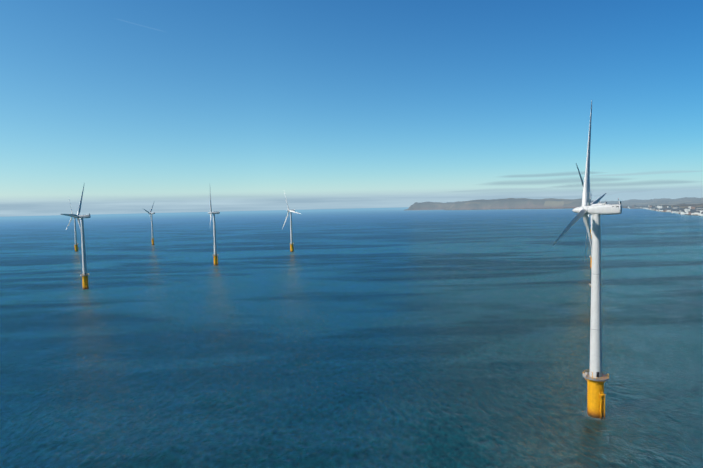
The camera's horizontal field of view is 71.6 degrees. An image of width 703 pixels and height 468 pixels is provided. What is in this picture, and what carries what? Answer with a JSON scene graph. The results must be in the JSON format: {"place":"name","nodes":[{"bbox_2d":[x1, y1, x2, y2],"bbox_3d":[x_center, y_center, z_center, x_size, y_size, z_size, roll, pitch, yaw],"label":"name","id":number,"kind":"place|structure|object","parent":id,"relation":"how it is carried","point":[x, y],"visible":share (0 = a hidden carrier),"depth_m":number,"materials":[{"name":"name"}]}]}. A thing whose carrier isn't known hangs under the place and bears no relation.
{"place":"outdoors","nodes":[
{"label":"outdoors","id":0,"kind":"place"},
{"bbox_2d":[0,207,702,467],"bbox_3d":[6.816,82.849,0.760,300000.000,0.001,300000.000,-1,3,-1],"label":"sea water","id":1,"kind":"structure","parent":0,"point":[401,337],"depth_m":305.53,"materials":[{"name":"blue liquid"}]},
{"bbox_2d":[66,200,80,251],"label":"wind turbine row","id":2,"kind":"object","parent":1,"relation":"on","point":[76,247],"visible":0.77,"depth_m":1080.36,"materials":[{"name":"white paint"}]},
{"bbox_2d":[61,186,90,288],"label":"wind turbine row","id":3,"kind":"object","parent":1,"relation":"on","point":[85,274],"visible":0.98,"depth_m":537.11,"materials":[{"name":"white paint"}]},
{"bbox_2d":[144,203,154,244],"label":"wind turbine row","id":4,"kind":"object","parent":1,"relation":"on","point":[153,238],"visible":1,"depth_m":1245.74,"materials":[{"name":"white paint"}]},
{"bbox_2d":[208,194,219,264],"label":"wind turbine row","id":5,"kind":"object","parent":1,"relation":"on","point":[215,256],"visible":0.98,"depth_m":743.43,"materials":[{"name":"white paint"}]},
{"bbox_2d":[282,192,300,251],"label":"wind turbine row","id":6,"kind":"object","parent":1,"relation":"on","point":[291,235],"visible":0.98,"depth_m":948.15,"materials":[{"name":"white paint"}]},
{"bbox_2d":[553,101,621,419],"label":"wind turbine","id":7,"kind":"object","parent":1,"relation":"in","point":[595,377],"visible":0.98,"depth_m":186.93,"materials":[{"name":"white paint"}]},
{"bbox_2d":[590,193,591,238],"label":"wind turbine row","id":8,"kind":"object","parent":1,"relation":"on","point":[591,221],"visible":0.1,"depth_m":1024.69,"materials":[{"name":"white paint"}]},
{"bbox_2d":[576,164,606,285],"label":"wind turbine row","id":9,"kind":"object","parent":1,"relation":"on","point":[596,201],"visible":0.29,"depth_m":394.03,"materials":[{"name":"white paint"}]},
{"bbox_2d":[584,182,600,268],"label":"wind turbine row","id":10,"kind":"object","parent":1,"relation":"on","point":[584,224],"visible":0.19,"depth_m":606.45,"materials":[{"name":"white paint"}]},
{"bbox_2d":[0,187,702,216],"bbox_3d":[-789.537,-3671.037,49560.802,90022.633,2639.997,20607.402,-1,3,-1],"label":"cloud","id":11,"kind":"structure","parent":0,"point":[99,206],"depth_m":56950.03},
{"bbox_2d":[0,0,702,200],"label":"sky","id":12,"kind":"structure","parent":0,"point":[113,99],"materials":[{"name":"blue"}]},
{"bbox_2d":[405,201,462,209],"bbox_3d":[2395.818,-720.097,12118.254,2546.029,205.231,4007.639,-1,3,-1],"label":"headland","id":13,"kind":"structure","parent":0,"point":[429,206],"depth_m":10666.26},
{"bbox_2d":[445,198,599,209],"bbox_3d":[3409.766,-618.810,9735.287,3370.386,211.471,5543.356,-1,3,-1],"label":"headland","id":14,"kind":"structure","parent":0,"point":[524,203],"depth_m":8370.66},
{"bbox_2d":[511,172,584,176],"bbox_3d":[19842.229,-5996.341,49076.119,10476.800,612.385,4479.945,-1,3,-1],"label":"cloud","id":15,"kind":"structure","parent":0,"point":[550,175],"depth_m":48956.23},
{"bbox_2d":[494,179,613,183],"bbox_3d":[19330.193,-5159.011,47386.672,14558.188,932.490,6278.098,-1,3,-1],"label":"cloud","id":16,"kind":"structure","parent":0,"point":[554,182],"depth_m":47739.48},
{"bbox_2d":[563,181,671,186],"bbox_3d":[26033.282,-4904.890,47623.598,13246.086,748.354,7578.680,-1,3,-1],"label":"cloud","id":17,"kind":"structure","parent":0,"point":[626,183],"depth_m":47721.59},
{"bbox_2d":[591,189,702,201],"bbox_3d":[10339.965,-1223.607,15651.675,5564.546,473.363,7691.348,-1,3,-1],"label":"cloud","id":18,"kind":"structure","parent":0,"point":[667,193],"depth_m":15992.94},
{"bbox_2d":[601,197,702,215],"bbox_3d":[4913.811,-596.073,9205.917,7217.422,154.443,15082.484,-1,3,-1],"label":"coast land","id":19,"kind":"structure","parent":0,"point":[684,202],"depth_m":7729.96,"materials":[{"name":"grey"}]},
{"bbox_2d":[628,205,702,215],"bbox_3d":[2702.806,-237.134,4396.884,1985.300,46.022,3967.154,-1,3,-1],"label":"coastal town","id":20,"kind":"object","parent":19,"relation":"on","point":[691,210],"depth_m":3395.60,"materials":[{"name":"white brick"}]}
]}

